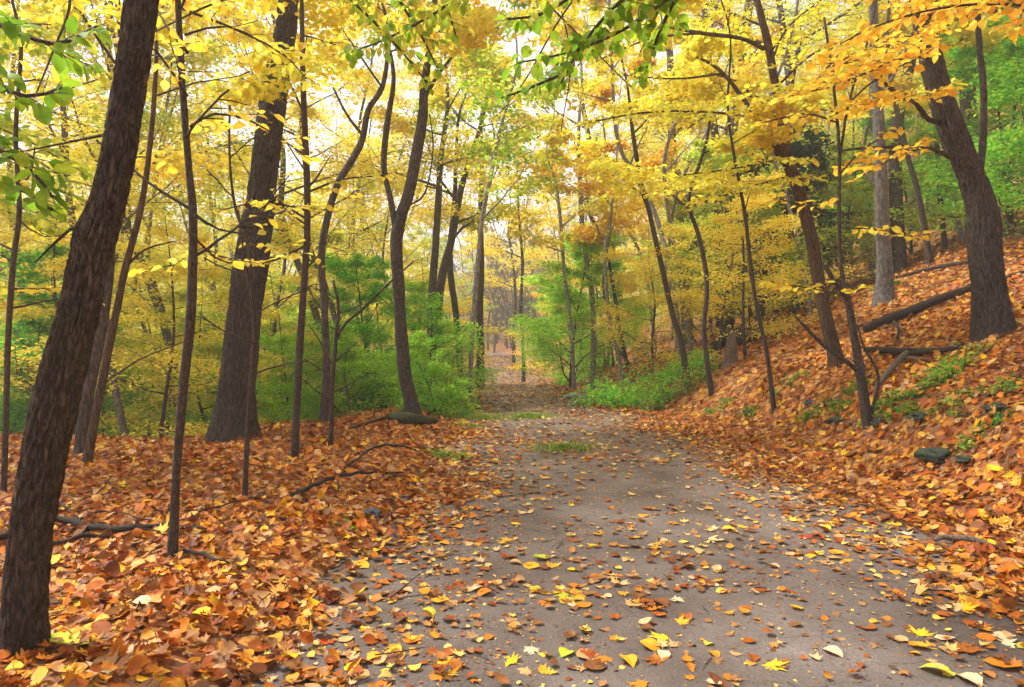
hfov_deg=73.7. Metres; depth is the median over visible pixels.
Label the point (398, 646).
fallen leaf
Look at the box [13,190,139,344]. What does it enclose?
forest tree
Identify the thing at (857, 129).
forest tree
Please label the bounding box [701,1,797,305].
bare tree
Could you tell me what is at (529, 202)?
forest tree
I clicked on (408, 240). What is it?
forest tree
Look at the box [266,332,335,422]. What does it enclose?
understory tree
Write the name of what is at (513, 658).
fallen leaf
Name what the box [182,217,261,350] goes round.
forest tree
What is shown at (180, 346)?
understory tree
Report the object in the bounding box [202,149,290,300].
forest tree
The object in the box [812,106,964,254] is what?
understory tree
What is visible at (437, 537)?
fallen leaf
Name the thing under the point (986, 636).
fallen leaf
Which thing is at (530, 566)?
fallen leaf
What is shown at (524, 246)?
forest tree
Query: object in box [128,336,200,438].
understory tree
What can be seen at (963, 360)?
weed clump
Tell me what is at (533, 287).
bare tree
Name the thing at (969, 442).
weed clump
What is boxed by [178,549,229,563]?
fallen branch
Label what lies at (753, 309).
understory tree
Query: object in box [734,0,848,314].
bare tree
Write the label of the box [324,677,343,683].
fallen leaf
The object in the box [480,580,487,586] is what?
fallen leaf
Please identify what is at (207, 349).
understory tree
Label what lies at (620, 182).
bare tree
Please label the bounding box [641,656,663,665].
fallen leaf
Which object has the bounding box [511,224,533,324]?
bare tree
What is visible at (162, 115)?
forest tree
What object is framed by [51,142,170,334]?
forest tree
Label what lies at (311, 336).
understory tree
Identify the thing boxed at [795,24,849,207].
forest tree
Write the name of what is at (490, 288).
bare tree
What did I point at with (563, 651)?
fallen leaf
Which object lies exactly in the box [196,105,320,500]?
sapling
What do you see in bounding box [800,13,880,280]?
bare tree
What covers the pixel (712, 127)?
forest tree
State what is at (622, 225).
forest tree
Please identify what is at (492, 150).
forest tree
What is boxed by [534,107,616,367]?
bare tree
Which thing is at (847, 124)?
bare tree
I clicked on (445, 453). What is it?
weed clump
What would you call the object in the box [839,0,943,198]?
forest tree
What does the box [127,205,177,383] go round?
forest tree
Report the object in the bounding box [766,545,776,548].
fallen leaf
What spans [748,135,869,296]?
understory tree
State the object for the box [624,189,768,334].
understory tree
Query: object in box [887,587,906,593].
fallen leaf
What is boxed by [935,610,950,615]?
fallen leaf
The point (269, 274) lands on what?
forest tree
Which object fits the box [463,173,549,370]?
forest tree
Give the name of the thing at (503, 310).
understory tree
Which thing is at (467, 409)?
bush
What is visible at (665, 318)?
understory tree
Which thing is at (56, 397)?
forest tree
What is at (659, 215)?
forest tree
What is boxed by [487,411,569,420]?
grass tuft
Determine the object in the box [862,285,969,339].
fallen log
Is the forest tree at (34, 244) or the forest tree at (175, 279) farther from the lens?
the forest tree at (175, 279)
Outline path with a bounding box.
[235,353,1023,686]
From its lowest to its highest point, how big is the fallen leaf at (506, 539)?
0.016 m
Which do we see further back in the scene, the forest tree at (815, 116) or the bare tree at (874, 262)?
the forest tree at (815, 116)
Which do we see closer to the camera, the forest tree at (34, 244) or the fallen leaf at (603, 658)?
the fallen leaf at (603, 658)
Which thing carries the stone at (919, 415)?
on the ground at (178, 660)
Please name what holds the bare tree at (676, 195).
on the ground at (178, 660)
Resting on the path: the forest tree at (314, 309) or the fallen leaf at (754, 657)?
the fallen leaf at (754, 657)
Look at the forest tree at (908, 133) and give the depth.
43.88 m
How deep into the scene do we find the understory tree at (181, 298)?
17.47 m
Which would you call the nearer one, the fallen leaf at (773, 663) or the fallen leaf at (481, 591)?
the fallen leaf at (773, 663)
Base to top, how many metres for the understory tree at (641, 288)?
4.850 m
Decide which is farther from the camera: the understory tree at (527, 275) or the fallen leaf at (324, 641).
the understory tree at (527, 275)
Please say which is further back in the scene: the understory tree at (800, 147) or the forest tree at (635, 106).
the understory tree at (800, 147)
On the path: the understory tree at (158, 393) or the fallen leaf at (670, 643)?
the fallen leaf at (670, 643)
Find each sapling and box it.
[0,0,104,492]
[96,0,322,558]
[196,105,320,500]
[199,0,396,458]
[293,261,413,444]
[753,0,944,428]
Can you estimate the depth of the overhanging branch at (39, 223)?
6.76 m
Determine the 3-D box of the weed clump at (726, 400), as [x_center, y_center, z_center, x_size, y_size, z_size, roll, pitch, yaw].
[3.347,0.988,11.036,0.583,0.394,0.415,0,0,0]
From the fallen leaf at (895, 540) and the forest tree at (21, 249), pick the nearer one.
the fallen leaf at (895, 540)
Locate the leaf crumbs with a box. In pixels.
[289,418,1023,686]
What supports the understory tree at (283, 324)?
on the ground at (178, 660)
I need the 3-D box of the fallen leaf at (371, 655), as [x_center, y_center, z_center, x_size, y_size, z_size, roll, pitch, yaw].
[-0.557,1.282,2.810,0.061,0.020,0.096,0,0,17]
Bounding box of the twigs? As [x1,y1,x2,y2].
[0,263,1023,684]
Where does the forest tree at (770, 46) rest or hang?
on the ground at (178, 660)
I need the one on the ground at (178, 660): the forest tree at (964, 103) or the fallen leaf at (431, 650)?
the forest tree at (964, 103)
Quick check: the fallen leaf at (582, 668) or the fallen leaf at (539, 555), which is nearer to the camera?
the fallen leaf at (582, 668)
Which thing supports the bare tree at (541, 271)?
on the ground at (178, 660)
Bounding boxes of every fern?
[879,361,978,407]
[935,340,995,362]
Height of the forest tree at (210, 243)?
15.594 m
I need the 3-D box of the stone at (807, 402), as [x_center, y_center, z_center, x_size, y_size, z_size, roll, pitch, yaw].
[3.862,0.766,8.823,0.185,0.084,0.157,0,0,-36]
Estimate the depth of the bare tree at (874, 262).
20.63 m
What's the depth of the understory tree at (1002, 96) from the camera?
13.12 m
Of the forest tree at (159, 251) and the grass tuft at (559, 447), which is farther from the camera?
the forest tree at (159, 251)
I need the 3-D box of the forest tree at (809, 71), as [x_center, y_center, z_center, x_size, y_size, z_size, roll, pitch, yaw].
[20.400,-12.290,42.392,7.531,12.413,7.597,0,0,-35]
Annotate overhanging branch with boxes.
[0,3,112,221]
[0,13,110,244]
[17,0,323,108]
[337,0,474,95]
[488,0,664,140]
[494,0,688,99]
[494,73,561,105]
[812,0,1023,68]
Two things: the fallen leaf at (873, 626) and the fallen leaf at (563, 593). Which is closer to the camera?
the fallen leaf at (873, 626)
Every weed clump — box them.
[326,516,369,533]
[426,446,475,459]
[440,419,486,428]
[698,392,735,414]
[736,398,763,420]
[764,371,810,397]
[794,395,840,422]
[818,377,875,415]
[849,396,889,425]
[868,278,911,291]
[875,388,928,420]
[912,353,981,381]
[914,385,994,418]
[950,409,1014,452]
[982,373,1023,394]
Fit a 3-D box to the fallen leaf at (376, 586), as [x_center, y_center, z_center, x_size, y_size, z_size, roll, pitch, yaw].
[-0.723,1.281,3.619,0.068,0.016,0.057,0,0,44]
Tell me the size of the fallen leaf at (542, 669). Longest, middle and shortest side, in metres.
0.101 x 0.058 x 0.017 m
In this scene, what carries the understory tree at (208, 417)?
on the ground at (178, 660)
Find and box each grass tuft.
[430,410,515,420]
[487,368,512,371]
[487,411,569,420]
[524,440,611,454]
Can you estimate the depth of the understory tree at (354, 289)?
18.52 m
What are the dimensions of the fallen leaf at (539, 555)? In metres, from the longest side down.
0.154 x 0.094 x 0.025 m
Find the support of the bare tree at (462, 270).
on the ground at (178, 660)
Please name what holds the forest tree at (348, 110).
on the ground at (178, 660)
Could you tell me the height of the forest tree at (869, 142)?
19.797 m
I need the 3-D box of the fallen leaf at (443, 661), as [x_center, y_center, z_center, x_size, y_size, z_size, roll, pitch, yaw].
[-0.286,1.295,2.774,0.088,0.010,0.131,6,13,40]
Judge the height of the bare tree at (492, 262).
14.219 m
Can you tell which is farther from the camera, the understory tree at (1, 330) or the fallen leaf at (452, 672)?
the understory tree at (1, 330)
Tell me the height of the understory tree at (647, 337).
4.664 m
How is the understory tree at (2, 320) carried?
on the ground at (178, 660)
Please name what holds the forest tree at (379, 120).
on the ground at (178, 660)
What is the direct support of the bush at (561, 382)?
on the ground at (178, 660)
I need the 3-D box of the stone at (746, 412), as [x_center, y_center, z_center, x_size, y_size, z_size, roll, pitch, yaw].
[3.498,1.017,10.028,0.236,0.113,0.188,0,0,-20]
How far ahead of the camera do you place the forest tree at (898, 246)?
17.54 m
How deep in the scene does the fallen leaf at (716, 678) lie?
2.61 m
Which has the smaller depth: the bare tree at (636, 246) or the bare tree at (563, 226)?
the bare tree at (636, 246)
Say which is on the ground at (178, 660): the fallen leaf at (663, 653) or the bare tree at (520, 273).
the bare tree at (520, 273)
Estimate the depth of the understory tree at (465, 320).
25.99 m
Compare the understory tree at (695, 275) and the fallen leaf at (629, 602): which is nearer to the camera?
the fallen leaf at (629, 602)
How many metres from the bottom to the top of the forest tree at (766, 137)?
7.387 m
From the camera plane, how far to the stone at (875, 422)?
7.09 m
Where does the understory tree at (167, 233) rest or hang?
on the ground at (178, 660)
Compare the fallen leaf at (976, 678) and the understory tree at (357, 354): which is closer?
the fallen leaf at (976, 678)
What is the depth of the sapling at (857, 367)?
7.26 m
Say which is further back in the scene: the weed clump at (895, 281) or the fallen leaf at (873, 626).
the weed clump at (895, 281)
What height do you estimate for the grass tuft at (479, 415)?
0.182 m
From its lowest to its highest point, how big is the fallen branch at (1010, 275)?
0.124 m
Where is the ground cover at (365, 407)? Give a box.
[334,377,456,417]
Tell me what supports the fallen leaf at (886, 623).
on the path
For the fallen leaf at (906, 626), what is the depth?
3.13 m
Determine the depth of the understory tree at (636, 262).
23.77 m
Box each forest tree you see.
[0,0,123,166]
[0,0,159,664]
[0,0,186,432]
[0,0,245,281]
[0,0,252,434]
[0,0,262,457]
[0,0,313,437]
[0,0,335,437]
[0,9,100,300]
[0,73,163,339]
[0,100,68,297]
[0,210,16,360]
[0,230,134,345]
[2,82,205,341]
[3,0,258,437]
[8,80,159,395]
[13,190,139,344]
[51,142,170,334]
[55,120,222,332]
[73,0,358,465]
[108,239,160,432]
[111,12,331,328]
[116,237,236,427]
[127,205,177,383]
[137,164,235,322]
[137,189,205,328]
[144,0,462,339]
[158,237,207,335]
[170,203,229,365]
[179,0,417,412]
[181,157,292,362]
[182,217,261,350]
[186,0,451,411]
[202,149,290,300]
[207,209,295,351]
[208,0,488,382]
[220,177,328,384]
[239,0,526,421]
[267,168,352,336]
[269,252,364,349]
[276,198,352,343]
[282,0,526,381]
[285,67,471,351]
[286,106,423,318]
[290,198,389,370]
[304,0,512,414]
[309,66,449,309]
[328,147,448,365]
[329,245,422,343]
[344,193,449,302]
[355,0,512,385]
[358,227,390,372]
[358,267,429,350]
[369,1,584,359]
[385,215,462,355]
[388,226,429,335]
[405,205,451,316]
[405,232,470,368]
[413,54,567,387]
[422,222,485,324]
[423,0,591,402]
[438,216,492,335]
[443,229,498,361]
[452,229,486,323]
[456,125,578,382]
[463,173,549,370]
[467,223,528,338]
[472,0,686,358]
[485,169,555,317]
[487,78,634,389]
[498,199,550,317]
[511,184,555,275]
[516,146,585,265]
[518,113,679,367]
[519,165,595,350]
[527,0,667,388]
[527,234,568,314]
[539,194,602,336]
[556,194,599,321]
[557,175,620,261]
[558,0,721,389]
[558,137,662,297]
[560,56,681,381]
[565,128,631,251]
[570,104,711,303]
[574,0,883,370]
[583,0,767,396]
[589,42,759,340]
[611,0,755,278]
[632,4,732,345]
[642,76,811,340]
[643,0,796,330]
[643,0,909,313]
[648,0,851,337]
[649,128,689,240]
[650,109,725,273]
[657,7,770,335]
[660,0,833,410]
[710,14,815,247]
[711,30,801,271]
[751,0,881,196]
[752,0,956,256]
[752,60,833,218]
[758,24,840,232]
[769,0,1023,343]
[781,1,897,275]
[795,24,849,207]
[798,47,887,238]
[814,0,960,266]
[822,0,997,233]
[829,0,959,188]
[830,79,908,199]
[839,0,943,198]
[843,2,915,272]
[850,53,923,200]
[858,0,909,306]
[859,0,1019,248]
[884,6,1022,193]
[914,16,1019,133]
[944,2,1023,235]
[957,6,977,242]
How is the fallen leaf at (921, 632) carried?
on the path
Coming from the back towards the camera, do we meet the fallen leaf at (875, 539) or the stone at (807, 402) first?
the stone at (807, 402)
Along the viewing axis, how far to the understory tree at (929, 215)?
17.16 m
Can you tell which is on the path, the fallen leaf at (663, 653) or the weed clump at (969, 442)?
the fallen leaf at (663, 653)
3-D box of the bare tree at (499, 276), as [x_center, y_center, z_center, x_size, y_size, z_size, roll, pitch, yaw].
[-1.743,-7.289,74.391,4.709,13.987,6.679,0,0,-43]
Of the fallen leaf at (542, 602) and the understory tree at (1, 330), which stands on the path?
the fallen leaf at (542, 602)
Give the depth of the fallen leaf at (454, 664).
2.74 m
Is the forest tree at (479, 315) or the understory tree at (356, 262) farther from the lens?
the forest tree at (479, 315)
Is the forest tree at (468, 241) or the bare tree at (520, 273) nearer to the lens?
the bare tree at (520, 273)
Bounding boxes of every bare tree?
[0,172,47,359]
[73,11,209,404]
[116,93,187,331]
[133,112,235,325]
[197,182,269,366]
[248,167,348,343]
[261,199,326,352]
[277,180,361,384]
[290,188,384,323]
[308,149,396,349]
[345,136,412,322]
[376,53,472,333]
[433,221,487,313]
[440,229,469,326]
[444,229,492,299]
[447,177,498,374]
[460,231,511,352]
[463,199,511,343]
[468,219,507,306]
[483,239,515,348]
[484,225,518,337]
[484,232,510,309]
[487,257,503,327]
[488,222,526,345]
[488,236,522,343]
[490,227,524,337]
[491,226,518,348]
[497,240,526,348]
[504,222,534,327]
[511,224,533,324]
[513,198,561,306]
[517,227,547,316]
[518,203,541,331]
[524,223,545,336]
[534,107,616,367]
[534,230,554,316]
[543,196,578,270]
[551,0,690,360]
[562,7,656,354]
[580,117,646,366]
[636,0,743,352]
[647,0,786,349]
[651,54,737,323]
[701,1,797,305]
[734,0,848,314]
[746,29,824,296]
[776,1,858,191]
[784,17,866,299]
[789,0,889,273]
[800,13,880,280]
[800,24,857,127]
[826,0,907,269]
[861,1,914,271]
[897,3,964,240]
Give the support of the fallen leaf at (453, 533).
on the path
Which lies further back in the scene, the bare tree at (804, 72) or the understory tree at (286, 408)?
the bare tree at (804, 72)
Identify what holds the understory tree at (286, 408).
on the ground at (178, 660)
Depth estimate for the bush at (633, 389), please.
14.14 m
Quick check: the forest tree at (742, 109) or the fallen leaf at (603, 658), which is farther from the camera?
the forest tree at (742, 109)
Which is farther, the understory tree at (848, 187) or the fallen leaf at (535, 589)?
the understory tree at (848, 187)
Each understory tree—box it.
[0,211,196,432]
[0,215,296,438]
[0,242,172,437]
[0,247,217,438]
[0,268,156,435]
[0,281,28,378]
[0,309,119,436]
[1,292,198,434]
[37,336,159,436]
[95,261,215,437]
[105,265,265,438]
[119,290,222,436]
[121,330,214,438]
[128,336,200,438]
[129,359,218,437]
[150,348,312,427]
[152,267,361,422]
[152,275,310,438]
[153,299,373,435]
[199,289,223,327]
[210,318,338,420]
[256,295,377,423]
[256,331,319,425]
[258,227,404,415]
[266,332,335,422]
[286,249,424,410]
[302,323,400,419]
[341,294,411,374]
[357,275,467,385]
[375,329,475,416]
[376,247,526,387]
[382,291,500,406]
[388,278,498,378]
[461,271,502,324]
[483,274,513,324]
[486,253,526,310]
[488,241,516,290]
[499,264,537,312]
[502,272,601,381]
[506,229,653,390]
[507,292,566,371]
[508,246,540,303]
[512,285,611,379]
[520,238,659,367]
[524,207,667,366]
[576,216,728,372]
[577,260,655,348]
[596,254,666,341]
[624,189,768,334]
[626,133,831,327]
[627,252,697,336]
[629,167,875,359]
[631,141,790,323]
[643,168,835,353]
[656,222,741,323]
[672,125,859,323]
[711,172,845,294]
[712,126,871,279]
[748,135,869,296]
[778,137,927,283]
[807,137,874,262]
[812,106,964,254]
[844,0,1023,232]
[847,96,999,229]
[893,14,1023,239]
[903,89,993,213]
[930,35,1023,236]
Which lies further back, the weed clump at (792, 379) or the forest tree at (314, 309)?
the forest tree at (314, 309)
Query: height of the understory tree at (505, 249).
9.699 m
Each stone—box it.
[354,507,381,522]
[558,392,588,398]
[742,409,752,415]
[803,400,815,404]
[825,416,843,425]
[870,417,887,426]
[904,411,927,421]
[914,447,951,463]
[954,455,973,462]
[980,402,1008,413]
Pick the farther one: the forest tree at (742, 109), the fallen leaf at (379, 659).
the forest tree at (742, 109)
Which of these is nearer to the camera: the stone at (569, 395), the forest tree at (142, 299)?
the stone at (569, 395)
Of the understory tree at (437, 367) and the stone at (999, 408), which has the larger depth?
the understory tree at (437, 367)
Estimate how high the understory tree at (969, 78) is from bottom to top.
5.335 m
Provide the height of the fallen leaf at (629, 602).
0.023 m
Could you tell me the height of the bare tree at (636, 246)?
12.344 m
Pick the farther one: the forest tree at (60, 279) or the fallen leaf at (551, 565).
the forest tree at (60, 279)
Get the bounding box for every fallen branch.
[0,502,206,564]
[53,533,109,544]
[79,483,106,501]
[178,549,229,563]
[197,500,240,512]
[290,470,403,496]
[344,444,411,468]
[348,410,403,428]
[873,350,930,394]
[933,534,999,548]
[1006,271,1023,277]
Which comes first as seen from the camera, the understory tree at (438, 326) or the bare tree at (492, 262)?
the understory tree at (438, 326)
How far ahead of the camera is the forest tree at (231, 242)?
24.65 m
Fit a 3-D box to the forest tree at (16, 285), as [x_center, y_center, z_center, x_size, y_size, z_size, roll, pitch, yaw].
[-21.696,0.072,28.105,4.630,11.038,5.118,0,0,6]
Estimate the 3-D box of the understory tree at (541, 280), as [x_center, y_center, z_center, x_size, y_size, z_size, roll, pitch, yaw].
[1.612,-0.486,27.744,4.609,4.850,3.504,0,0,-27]
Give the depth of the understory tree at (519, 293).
82.11 m
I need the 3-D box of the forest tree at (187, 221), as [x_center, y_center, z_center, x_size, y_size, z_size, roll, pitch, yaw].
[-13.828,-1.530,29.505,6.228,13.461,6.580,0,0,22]
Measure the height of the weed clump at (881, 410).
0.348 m
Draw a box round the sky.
[0,0,983,284]
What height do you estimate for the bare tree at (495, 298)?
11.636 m
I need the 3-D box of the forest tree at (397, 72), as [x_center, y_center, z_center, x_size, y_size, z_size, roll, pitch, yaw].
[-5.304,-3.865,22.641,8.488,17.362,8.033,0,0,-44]
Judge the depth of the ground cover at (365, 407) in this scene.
12.60 m
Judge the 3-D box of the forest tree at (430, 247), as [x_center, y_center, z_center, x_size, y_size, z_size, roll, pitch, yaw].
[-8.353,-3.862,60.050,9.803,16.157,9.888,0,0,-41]
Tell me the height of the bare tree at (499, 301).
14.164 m
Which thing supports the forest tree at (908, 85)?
on the ground at (178, 660)
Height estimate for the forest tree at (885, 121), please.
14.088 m
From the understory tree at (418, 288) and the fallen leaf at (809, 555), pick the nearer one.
the fallen leaf at (809, 555)
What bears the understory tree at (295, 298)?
on the ground at (178, 660)
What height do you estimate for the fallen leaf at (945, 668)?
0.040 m
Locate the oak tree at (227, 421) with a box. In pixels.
[204,0,298,443]
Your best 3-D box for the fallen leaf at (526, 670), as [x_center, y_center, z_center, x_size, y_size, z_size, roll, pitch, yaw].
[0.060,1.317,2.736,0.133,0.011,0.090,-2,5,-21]
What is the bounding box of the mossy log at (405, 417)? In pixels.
[388,411,437,423]
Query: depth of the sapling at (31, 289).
5.61 m
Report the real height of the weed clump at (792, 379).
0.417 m
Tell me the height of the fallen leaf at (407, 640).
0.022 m
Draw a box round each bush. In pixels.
[307,388,394,416]
[337,372,440,417]
[378,369,480,417]
[385,346,500,403]
[546,355,616,385]
[559,340,721,410]
[569,379,638,405]
[638,353,721,411]
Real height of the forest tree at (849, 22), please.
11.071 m
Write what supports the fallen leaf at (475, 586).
on the path
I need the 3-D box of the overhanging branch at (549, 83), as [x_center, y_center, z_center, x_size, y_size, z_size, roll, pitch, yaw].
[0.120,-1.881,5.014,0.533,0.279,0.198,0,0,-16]
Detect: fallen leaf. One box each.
[50,629,89,644]
[62,597,80,602]
[86,643,136,674]
[131,595,153,605]
[189,606,213,615]
[318,637,337,644]
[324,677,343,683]
[337,636,353,641]
[344,661,359,670]
[348,668,369,678]
[353,559,368,567]
[366,651,380,660]
[372,582,380,588]
[372,654,386,664]
[375,679,391,686]
[384,645,401,652]
[402,635,422,642]
[420,606,435,612]
[424,645,438,655]
[429,670,445,680]
[430,536,443,539]
[431,597,448,601]
[435,656,452,663]
[438,665,460,675]
[447,530,458,537]
[448,659,461,671]
[449,658,467,665]
[450,579,463,587]
[472,584,483,590]
[476,537,491,542]
[477,587,491,595]
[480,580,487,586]
[492,580,501,584]
[501,537,516,540]
[503,653,523,666]
[518,666,535,674]
[523,562,538,568]
[524,645,538,653]
[533,588,551,595]
[534,554,548,557]
[537,600,550,606]
[538,663,558,673]
[546,561,563,567]
[552,590,569,595]
[558,647,573,656]
[559,595,574,603]
[566,537,580,541]
[566,664,579,668]
[572,664,589,670]
[573,594,587,600]
[573,602,591,606]
[576,649,597,659]
[580,647,598,659]
[583,661,605,669]
[584,656,607,670]
[596,654,612,664]
[603,633,620,640]
[618,599,641,605]
[619,652,636,667]
[627,679,656,686]
[631,591,644,597]
[634,598,650,607]
[638,637,659,650]
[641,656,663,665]
[642,605,663,609]
[650,631,668,639]
[651,652,671,661]
[652,597,668,607]
[657,647,670,658]
[666,638,682,646]
[667,596,682,601]
[674,614,690,624]
[678,563,693,567]
[681,653,692,660]
[684,674,695,679]
[686,662,694,671]
[695,578,714,586]
[706,679,721,683]
[708,671,728,686]
[723,673,731,680]
[729,651,741,655]
[746,587,772,591]
[747,652,758,661]
[761,658,789,670]
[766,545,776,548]
[804,553,815,558]
[817,645,842,657]
[820,560,836,564]
[828,549,843,553]
[834,534,844,540]
[855,546,865,549]
[857,624,876,628]
[864,522,876,528]
[869,618,879,622]
[872,537,885,542]
[880,621,894,626]
[885,633,908,641]
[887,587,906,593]
[892,537,903,543]
[893,635,908,640]
[898,530,913,534]
[903,624,914,630]
[908,641,927,646]
[909,625,934,636]
[912,640,937,649]
[919,656,940,663]
[919,663,955,675]
[930,634,954,639]
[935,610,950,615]
[937,584,953,590]
[938,646,957,653]
[940,640,986,652]
[952,582,974,591]
[953,589,967,594]
[956,672,986,686]
[975,632,999,640]
[983,657,1023,667]
[986,464,1003,470]
[992,631,1016,648]
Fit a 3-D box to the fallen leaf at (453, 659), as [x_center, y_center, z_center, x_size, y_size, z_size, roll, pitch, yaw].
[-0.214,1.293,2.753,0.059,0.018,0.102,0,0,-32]
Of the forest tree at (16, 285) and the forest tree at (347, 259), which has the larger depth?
the forest tree at (347, 259)
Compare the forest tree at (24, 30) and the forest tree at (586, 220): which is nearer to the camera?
the forest tree at (24, 30)
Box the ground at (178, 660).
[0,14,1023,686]
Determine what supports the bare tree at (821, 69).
on the ground at (178, 660)
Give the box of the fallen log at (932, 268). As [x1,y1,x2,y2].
[895,261,967,278]
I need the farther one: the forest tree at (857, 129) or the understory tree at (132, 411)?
the forest tree at (857, 129)
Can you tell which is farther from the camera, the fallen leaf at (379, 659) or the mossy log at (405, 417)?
the mossy log at (405, 417)
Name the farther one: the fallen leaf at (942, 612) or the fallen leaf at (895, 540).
the fallen leaf at (895, 540)
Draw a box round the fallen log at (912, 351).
[861,342,963,354]
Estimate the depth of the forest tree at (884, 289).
13.09 m
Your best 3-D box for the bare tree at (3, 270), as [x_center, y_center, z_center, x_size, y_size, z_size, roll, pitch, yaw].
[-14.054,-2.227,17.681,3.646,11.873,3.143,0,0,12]
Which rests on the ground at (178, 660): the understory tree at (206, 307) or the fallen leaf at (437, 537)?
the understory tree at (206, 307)
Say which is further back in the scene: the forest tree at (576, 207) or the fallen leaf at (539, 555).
the forest tree at (576, 207)
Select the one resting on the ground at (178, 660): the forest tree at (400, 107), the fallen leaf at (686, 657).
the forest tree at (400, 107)
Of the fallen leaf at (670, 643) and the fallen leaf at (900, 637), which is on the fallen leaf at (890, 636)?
the fallen leaf at (900, 637)
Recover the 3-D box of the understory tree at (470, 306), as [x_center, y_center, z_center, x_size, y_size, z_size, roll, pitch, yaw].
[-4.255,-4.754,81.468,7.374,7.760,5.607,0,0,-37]
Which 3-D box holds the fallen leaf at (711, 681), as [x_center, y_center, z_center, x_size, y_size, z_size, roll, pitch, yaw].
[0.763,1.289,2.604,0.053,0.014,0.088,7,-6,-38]
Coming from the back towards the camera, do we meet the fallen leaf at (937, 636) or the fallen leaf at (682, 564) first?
the fallen leaf at (682, 564)
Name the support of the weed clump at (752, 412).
on the ground at (178, 660)
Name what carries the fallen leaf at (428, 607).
on the path
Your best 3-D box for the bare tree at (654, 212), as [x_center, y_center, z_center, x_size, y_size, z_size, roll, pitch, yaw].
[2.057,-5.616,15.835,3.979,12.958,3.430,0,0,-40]
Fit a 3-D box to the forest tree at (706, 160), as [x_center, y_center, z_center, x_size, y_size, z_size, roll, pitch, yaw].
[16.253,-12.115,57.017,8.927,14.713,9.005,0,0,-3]
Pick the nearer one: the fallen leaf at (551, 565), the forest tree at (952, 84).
the fallen leaf at (551, 565)
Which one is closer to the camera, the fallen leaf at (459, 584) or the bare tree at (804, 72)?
the fallen leaf at (459, 584)
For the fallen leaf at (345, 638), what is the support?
on the path
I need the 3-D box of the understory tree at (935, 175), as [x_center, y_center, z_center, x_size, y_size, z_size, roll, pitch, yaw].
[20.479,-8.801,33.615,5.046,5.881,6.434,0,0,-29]
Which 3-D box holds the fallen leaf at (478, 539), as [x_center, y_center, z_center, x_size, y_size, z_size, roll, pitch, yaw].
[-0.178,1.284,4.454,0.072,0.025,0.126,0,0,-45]
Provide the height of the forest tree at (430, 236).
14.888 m
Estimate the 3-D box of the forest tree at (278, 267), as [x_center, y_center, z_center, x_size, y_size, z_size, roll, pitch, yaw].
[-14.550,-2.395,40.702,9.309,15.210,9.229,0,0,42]
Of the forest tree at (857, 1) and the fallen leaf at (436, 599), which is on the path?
the fallen leaf at (436, 599)
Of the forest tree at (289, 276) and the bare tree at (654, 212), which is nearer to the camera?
the bare tree at (654, 212)
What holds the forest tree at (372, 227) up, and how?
on the ground at (178, 660)
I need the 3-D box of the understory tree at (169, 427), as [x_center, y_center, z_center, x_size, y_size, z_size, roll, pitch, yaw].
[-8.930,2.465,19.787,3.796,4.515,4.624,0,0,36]
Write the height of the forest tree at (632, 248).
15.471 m
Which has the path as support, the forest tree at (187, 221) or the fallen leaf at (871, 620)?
the fallen leaf at (871, 620)
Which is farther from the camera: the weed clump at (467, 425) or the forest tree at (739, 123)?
the forest tree at (739, 123)
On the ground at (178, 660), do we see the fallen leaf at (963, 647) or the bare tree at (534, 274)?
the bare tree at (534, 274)
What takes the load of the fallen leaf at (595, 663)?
on the path
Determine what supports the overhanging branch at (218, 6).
attached to the oak tree at (227, 421)
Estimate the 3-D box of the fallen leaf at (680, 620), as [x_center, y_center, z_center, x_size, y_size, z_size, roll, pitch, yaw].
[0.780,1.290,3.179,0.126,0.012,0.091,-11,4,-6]
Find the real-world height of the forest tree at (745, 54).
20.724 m
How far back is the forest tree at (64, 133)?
13.24 m
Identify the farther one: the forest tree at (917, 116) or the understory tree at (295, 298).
the forest tree at (917, 116)
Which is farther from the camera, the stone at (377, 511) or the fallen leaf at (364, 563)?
the stone at (377, 511)
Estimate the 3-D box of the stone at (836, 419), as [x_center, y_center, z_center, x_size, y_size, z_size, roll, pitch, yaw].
[3.748,0.897,7.859,0.271,0.124,0.198,0,0,0]
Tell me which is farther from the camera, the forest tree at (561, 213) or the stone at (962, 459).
the forest tree at (561, 213)
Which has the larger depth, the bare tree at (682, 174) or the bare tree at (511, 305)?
the bare tree at (511, 305)
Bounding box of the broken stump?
[721,333,737,369]
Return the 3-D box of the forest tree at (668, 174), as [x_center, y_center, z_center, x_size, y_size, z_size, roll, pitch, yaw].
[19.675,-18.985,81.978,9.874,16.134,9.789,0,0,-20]
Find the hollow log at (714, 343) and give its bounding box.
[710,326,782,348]
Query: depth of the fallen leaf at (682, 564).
3.94 m
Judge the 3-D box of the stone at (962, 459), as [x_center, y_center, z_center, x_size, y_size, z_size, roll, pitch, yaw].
[3.795,0.963,5.704,0.225,0.061,0.181,0,0,0]
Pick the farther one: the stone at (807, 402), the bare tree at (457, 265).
the bare tree at (457, 265)
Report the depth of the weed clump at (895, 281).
15.12 m
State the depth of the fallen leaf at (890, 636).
3.02 m

